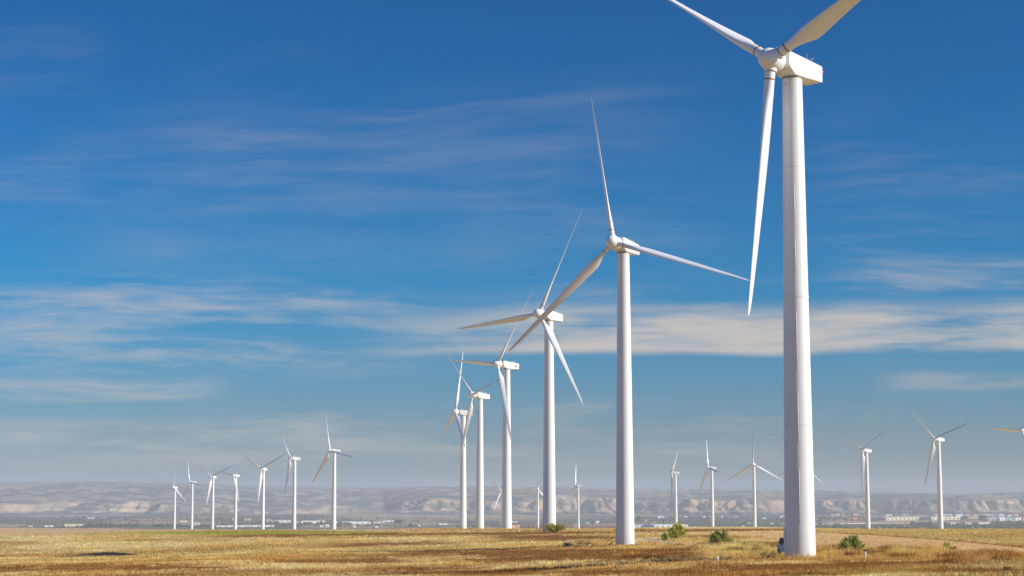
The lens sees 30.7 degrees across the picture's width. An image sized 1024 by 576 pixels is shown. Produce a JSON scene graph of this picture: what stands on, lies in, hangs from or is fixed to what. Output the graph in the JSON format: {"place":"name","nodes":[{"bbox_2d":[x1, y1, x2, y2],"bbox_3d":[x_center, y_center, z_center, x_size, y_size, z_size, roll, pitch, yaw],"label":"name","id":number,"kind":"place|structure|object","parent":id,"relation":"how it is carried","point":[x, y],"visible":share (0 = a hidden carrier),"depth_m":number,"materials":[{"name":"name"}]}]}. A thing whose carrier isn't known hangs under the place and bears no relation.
{"place":"outdoors","nodes":[
{"label":"outdoors","id":0,"kind":"place"},
{"bbox_2d":[0,481,1023,514],"bbox_3d":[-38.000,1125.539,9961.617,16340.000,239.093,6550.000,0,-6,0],"label":"hills","id":1,"kind":"structure","parent":0,"point":[75,498],"depth_m":7650.13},
{"bbox_2d":[0,514,1023,575],"bbox_3d":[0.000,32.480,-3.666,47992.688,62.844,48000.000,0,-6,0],"label":"ground","id":2,"kind":"structure","parent":0,"point":[568,519],"depth_m":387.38,"materials":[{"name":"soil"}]},
{"bbox_2d":[26,521,64,524],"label":"woodland","id":3,"kind":"object","parent":2,"relation":"on","point":[41,523],"visible":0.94,"depth_m":4430.94,"materials":[{"name":"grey plant"}]},
{"bbox_2d":[61,524,82,526],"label":"barn","id":4,"kind":"structure","parent":2,"relation":"on","point":[69,525],"depth_m":4071.28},
{"bbox_2d":[53,526,90,527],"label":"woodland","id":5,"kind":"object","parent":2,"relation":"on","point":[74,526],"visible":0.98,"depth_m":3970.78,"materials":[{"name":"grey plant"}]},
{"bbox_2d":[0,515,172,522],"bbox_3d":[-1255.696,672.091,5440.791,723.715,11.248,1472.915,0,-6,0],"label":"woodland","id":6,"kind":"object","parent":2,"relation":"on","point":[79,519],"visible":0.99,"depth_m":5267.46,"materials":[{"name":"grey plant"}]},
{"bbox_2d":[84,523,137,526],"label":"woodland","id":7,"kind":"object","parent":2,"relation":"on","point":[112,525],"visible":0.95,"depth_m":4033.29,"materials":[{"name":"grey plant"}]},
{"bbox_2d":[152,523,181,526],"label":"woodland","id":8,"kind":"object","parent":2,"relation":"on","point":[161,525],"visible":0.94,"depth_m":4017.74,"materials":[{"name":"grey plant"}]},
{"bbox_2d":[156,469,185,528],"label":"wind turbine","id":9,"kind":"object","parent":2,"relation":"on","point":[174,507],"visible":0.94,"depth_m":1942.71,"materials":[{"name":"paint"}]},
{"bbox_2d":[181,467,199,528],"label":"wind turbine","id":10,"kind":"object","parent":2,"relation":"on","point":[191,514],"visible":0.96,"depth_m":1769.16,"materials":[{"name":"paint"}]},
{"bbox_2d":[178,524,217,526],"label":"woodland","id":11,"kind":"object","parent":2,"relation":"on","point":[197,526],"visible":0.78,"depth_m":3982.07,"materials":[{"name":"grey plant"}]},
{"bbox_2d":[193,460,233,528],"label":"wind turbine","id":12,"kind":"object","parent":2,"relation":"on","point":[212,477],"visible":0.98,"depth_m":1587.34,"materials":[{"name":"paint"}]},
{"bbox_2d":[212,455,247,528],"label":"wind turbine","id":13,"kind":"object","parent":2,"relation":"on","point":[235,475],"visible":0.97,"depth_m":1562.53,"materials":[{"name":"paint"}]},
{"bbox_2d":[209,525,273,526],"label":"greenhouse","id":14,"kind":"object","parent":2,"relation":"on","point":[242,525],"visible":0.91,"depth_m":3979.53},
{"bbox_2d":[238,451,286,528],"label":"wind turbine","id":15,"kind":"object","parent":2,"relation":"on","point":[263,469],"visible":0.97,"depth_m":1357.86,"materials":[{"name":"paint"}]},
{"bbox_2d":[177,515,349,520],"bbox_3d":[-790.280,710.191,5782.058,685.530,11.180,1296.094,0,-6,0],"label":"woodland","id":16,"kind":"object","parent":2,"relation":"on","point":[239,518],"visible":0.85,"depth_m":5706.14,"materials":[{"name":"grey plant"}]},
{"bbox_2d":[214,521,351,526],"bbox_3d":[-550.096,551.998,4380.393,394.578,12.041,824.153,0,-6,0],"label":"woodland","id":17,"kind":"object","parent":2,"relation":"on","point":[278,523],"visible":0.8,"depth_m":4187.45,"materials":[{"name":"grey plant"}]},
{"bbox_2d":[276,520,290,522],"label":"factory","id":18,"kind":"structure","parent":2,"relation":"on","point":[284,521],"depth_m":4752.58,"materials":[{"name":"white"}]},
{"bbox_2d":[283,439,303,528],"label":"wind turbine","id":19,"kind":"object","parent":2,"relation":"on","point":[291,457],"visible":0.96,"depth_m":1216.85,"materials":[{"name":"paint"}]},
{"bbox_2d":[300,521,324,522],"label":"factory","id":20,"kind":"structure","parent":2,"relation":"on","point":[312,521],"depth_m":4577.77,"materials":[{"name":"white"}]},
{"bbox_2d":[312,419,351,528],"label":"wind turbine","id":21,"kind":"object","parent":2,"relation":"on","point":[333,514],"visible":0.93,"depth_m":1083.57,"materials":[{"name":"paint"}]},
{"bbox_2d":[337,521,370,523],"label":"warehouse","id":22,"kind":"structure","parent":2,"relation":"on","point":[359,522],"depth_m":4481.77,"materials":[{"name":"white"}]},
{"bbox_2d":[341,524,470,526],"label":"woodland","id":23,"kind":"object","parent":2,"relation":"on","point":[399,525],"visible":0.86,"depth_m":4085.29,"materials":[{"name":"grey plant"}]},
{"bbox_2d":[340,517,475,522],"bbox_3d":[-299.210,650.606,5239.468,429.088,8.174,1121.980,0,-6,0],"label":"woodland","id":24,"kind":"object","parent":2,"relation":"on","point":[405,521],"visible":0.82,"depth_m":5227.93,"materials":[{"name":"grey plant"}]},
{"bbox_2d":[439,356,472,528],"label":"wind turbine","id":25,"kind":"object","parent":2,"relation":"on","point":[462,518],"visible":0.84,"depth_m":736.82,"materials":[{"name":"paint"}]},
{"bbox_2d":[458,522,499,526],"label":"woodland","id":26,"kind":"object","parent":2,"relation":"on","point":[485,525],"visible":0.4,"depth_m":4144.84,"materials":[{"name":"grey plant"}]},
{"bbox_2d":[445,351,513,528],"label":"wind turbine","id":27,"kind":"object","parent":2,"relation":"on","point":[479,395],"visible":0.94,"depth_m":638.51,"materials":[{"name":"paint"}]},
{"bbox_2d":[452,292,531,528],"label":"wind turbine","id":28,"kind":"object","parent":2,"relation":"on","point":[504,385],"visible":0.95,"depth_m":518.01,"materials":[{"name":"paint"}]},
{"bbox_2d":[490,477,519,527],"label":"wind turbine","id":29,"kind":"object","parent":2,"relation":"on","point":[500,493],"visible":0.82,"depth_m":2201.89,"materials":[{"name":"paint"}]},
{"bbox_2d":[0,528,1023,555],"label":"dry grass","id":30,"kind":"structure","parent":2,"relation":"on","point":[902,531],"depth_m":358.52,"materials":[{"name":"yellow plant"}]},
{"bbox_2d":[458,213,582,530],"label":"wind turbine","id":31,"kind":"object","parent":2,"relation":"on","point":[551,344],"visible":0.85,"depth_m":399.62,"materials":[{"name":"paint"}]},
{"bbox_2d":[519,475,542,527],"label":"wind turbine","id":32,"kind":"object","parent":2,"relation":"on","point":[538,490],"visible":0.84,"depth_m":2099.32,"materials":[{"name":"paint"}]},
{"bbox_2d":[519,523,574,527],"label":"woodland","id":33,"kind":"object","parent":2,"relation":"on","point":[535,525],"visible":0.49,"depth_m":3989.30,"materials":[{"name":"grey plant"}]},
{"bbox_2d":[544,523,565,531],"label":"bush","id":34,"kind":"object","parent":2,"relation":"on","point":[552,527],"visible":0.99,"depth_m":388.40,"materials":[{"name":"green plant"}]},
{"bbox_2d":[88,549,1023,575],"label":"dry grass","id":35,"kind":"structure","parent":2,"relation":"on","point":[933,568],"depth_m":135.12,"materials":[{"name":"plant"}]},
{"bbox_2d":[572,472,581,527],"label":"wind turbine","id":36,"kind":"object","parent":2,"relation":"on","point":[578,514],"visible":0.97,"depth_m":1938.28,"materials":[{"name":"paint"}]},
{"bbox_2d":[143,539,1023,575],"bbox_3d":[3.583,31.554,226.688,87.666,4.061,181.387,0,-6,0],"label":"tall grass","id":37,"kind":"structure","parent":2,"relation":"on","point":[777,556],"depth_m":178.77,"materials":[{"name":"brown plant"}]},
{"bbox_2d":[580,525,615,528],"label":"woodland","id":38,"kind":"object","parent":2,"relation":"on","point":[596,526],"visible":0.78,"depth_m":3980.80,"materials":[{"name":"grey plant"}]},
{"bbox_2d":[580,518,640,523],"bbox_3d":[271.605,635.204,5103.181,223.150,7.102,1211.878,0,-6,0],"label":"woodland","id":39,"kind":"object","parent":2,"relation":"on","point":[614,520],"visible":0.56,"depth_m":5026.54,"materials":[{"name":"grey plant"}]},
{"bbox_2d":[509,98,749,544],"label":"wind turbine","id":40,"kind":"object","parent":2,"relation":"on","point":[624,248],"visible":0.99,"depth_m":286.52,"materials":[{"name":"metal"}]},
{"bbox_2d":[661,532,668,540],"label":"bush","id":41,"kind":"object","parent":2,"relation":"on","point":[664,536],"visible":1,"depth_m":308.48,"materials":[{"name":"green plant"}]},
{"bbox_2d":[643,524,687,526],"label":"shed","id":42,"kind":"structure","parent":2,"relation":"on","point":[662,525],"depth_m":4071.23,"materials":[{"name":"white metal"}]},
{"bbox_2d":[666,453,679,524],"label":"wind turbine","id":43,"kind":"object","parent":2,"relation":"on","point":[675,495],"visible":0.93,"depth_m":1597.37,"materials":[{"name":"paint"}]},
{"bbox_2d":[667,522,685,538],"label":"bush","id":44,"kind":"object","parent":2,"relation":"on","point":[677,530],"visible":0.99,"depth_m":319.62,"materials":[{"name":"green plant"}]},
{"bbox_2d":[699,439,718,526],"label":"wind turbine","id":45,"kind":"object","parent":2,"relation":"on","point":[712,469],"visible":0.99,"depth_m":1453.89,"materials":[{"name":"paint"}]},
{"bbox_2d":[635,517,783,523],"bbox_3d":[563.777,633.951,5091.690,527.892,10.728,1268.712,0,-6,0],"label":"woodland","id":46,"kind":"object","parent":2,"relation":"on","point":[715,520],"visible":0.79,"depth_m":5070.58,"materials":[{"name":"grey plant"}]},
{"bbox_2d":[636,515,783,519],"bbox_3d":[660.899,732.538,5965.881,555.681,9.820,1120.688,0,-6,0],"label":"woodland","id":47,"kind":"object","parent":2,"relation":"on","point":[695,517],"visible":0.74,"depth_m":5796.71,"materials":[{"name":"grey plant"}]},
{"bbox_2d":[709,528,734,543],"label":"bush","id":48,"kind":"object","parent":2,"relation":"on","point":[716,535],"visible":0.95,"depth_m":255.67,"materials":[{"name":"green plant"}]},
{"bbox_2d":[689,522,783,526],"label":"woodland","id":49,"kind":"object","parent":2,"relation":"on","point":[742,523],"visible":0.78,"depth_m":4235.62,"materials":[{"name":"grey plant"}]},
{"bbox_2d":[725,431,780,526],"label":"wind turbine","id":50,"kind":"object","parent":2,"relation":"on","point":[754,465],"visible":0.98,"depth_m":1365.30,"materials":[{"name":"paint"}]},
{"bbox_2d":[669,0,860,557],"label":"wind turbine","id":51,"kind":"object","parent":2,"relation":"on","point":[794,72],"visible":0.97,"depth_m":173.18,"materials":[{"name":"paint"}]},
{"bbox_2d":[777,537,784,553],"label":"parked car","id":52,"kind":"object","parent":2,"relation":"on","point":[780,548],"visible":0.2,"depth_m":182.96,"materials":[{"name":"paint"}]},
{"bbox_2d":[571,538,1023,562],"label":"scrub clumps","id":53,"kind":"object","parent":2,"relation":"on","point":[978,556],"visible":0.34,"depth_m":185.76,"materials":[{"name":"brown plant"}]},
{"bbox_2d":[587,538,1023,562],"bbox_3d":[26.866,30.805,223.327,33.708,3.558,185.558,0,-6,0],"label":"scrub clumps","id":54,"kind":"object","parent":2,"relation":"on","point":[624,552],"visible":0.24,"depth_m":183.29,"materials":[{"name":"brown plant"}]},
{"bbox_2d":[818,516,877,520],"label":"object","id":55,"kind":"object","parent":2,"relation":"on","point":[834,519],"visible":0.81,"depth_m":5423.39,"materials":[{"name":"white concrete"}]},
{"bbox_2d":[837,534,866,550],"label":"bush","id":56,"kind":"object","parent":2,"relation":"on","point":[854,541],"visible":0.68,"depth_m":184.08,"materials":[{"name":"green plant"}]},
{"bbox_2d":[839,430,884,528],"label":"wind turbine","id":57,"kind":"object","parent":2,"relation":"on","point":[864,461],"visible":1,"depth_m":1093.20,"materials":[{"name":"paint"}]},
{"bbox_2d":[876,516,920,520],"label":"warehouse","id":58,"kind":"structure","parent":2,"relation":"on","point":[898,518],"depth_m":5313.98,"materials":[{"name":"white"}]},
{"bbox_2d":[815,523,1023,528],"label":"woodland","id":59,"kind":"object","parent":2,"relation":"on","point":[931,526],"visible":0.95,"depth_m":3756.26,"materials":[{"name":"grey plant"}]},
{"bbox_2d":[909,521,948,525],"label":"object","id":60,"kind":"object","parent":2,"relation":"on","point":[913,523],"visible":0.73,"depth_m":4315.81,"materials":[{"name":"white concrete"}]},
{"bbox_2d":[911,411,967,528],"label":"wind turbine","id":61,"kind":"object","parent":2,"relation":"on","point":[938,439],"visible":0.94,"depth_m":959.84,"materials":[{"name":"paint"}]},
{"bbox_2d":[927,514,952,515],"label":"hall","id":62,"kind":"structure","parent":2,"relation":"on","point":[937,514],"depth_m":6648.65,"materials":[{"name":"white"}]},
{"bbox_2d":[921,516,959,519],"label":"warehouse","id":63,"kind":"structure","parent":2,"relation":"on","point":[944,518],"depth_m":5341.00,"materials":[{"name":"white"}]},
{"bbox_2d":[942,541,950,548],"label":"bush","id":64,"kind":"object","parent":2,"relation":"on","point":[946,543],"visible":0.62,"depth_m":193.80,"materials":[{"name":"green plant"}]},
{"bbox_2d":[877,512,1023,516],"bbox_3d":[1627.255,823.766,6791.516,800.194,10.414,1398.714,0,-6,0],"label":"woodland","id":65,"kind":"object","parent":2,"relation":"on","point":[943,515],"visible":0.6,"depth_m":6703.84,"materials":[{"name":"grey plant"}]},
{"bbox_2d":[961,521,972,524],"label":"farm","id":66,"kind":"object","parent":2,"relation":"on","point":[966,522],"visible":0.7,"depth_m":4594.56},
{"bbox_2d":[963,516,978,518],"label":"hall","id":67,"kind":"structure","parent":2,"relation":"on","point":[970,517],"depth_m":5691.82,"materials":[{"name":"white"}]},
{"bbox_2d":[971,522,989,523],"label":"farm","id":68,"kind":"object","parent":2,"relation":"on","point":[980,522],"visible":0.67,"depth_m":4552.90},
{"bbox_2d":[978,515,988,519],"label":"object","id":69,"kind":"object","parent":2,"relation":"on","point":[982,516],"visible":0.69,"depth_m":5356.86,"materials":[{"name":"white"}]},
{"bbox_2d":[953,523,1019,526],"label":"woodland","id":70,"kind":"object","parent":2,"relation":"on","point":[1001,524],"visible":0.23,"depth_m":4142.83,"materials":[{"name":"green plant"}]},
{"bbox_2d":[981,518,996,520],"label":"hall","id":71,"kind":"structure","parent":2,"relation":"on","point":[988,519],"depth_m":5231.22,"materials":[{"name":"white"}]},
{"bbox_2d":[988,425,1023,440],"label":"wind turbine","id":72,"kind":"object","parent":2,"relation":"on","point":[1013,429],"visible":1,"depth_m":883.86,"materials":[{"name":"paint"}]},
{"bbox_2d":[991,520,1023,524],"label":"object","id":73,"kind":"object","parent":2,"relation":"on","point":[1007,522],"visible":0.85,"depth_m":4710.90,"materials":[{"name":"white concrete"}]},
{"bbox_2d":[0,0,1023,494],"label":"sky","id":74,"kind":"structure","parent":0,"point":[228,227],"materials":[{"name":"blue"}]}
]}

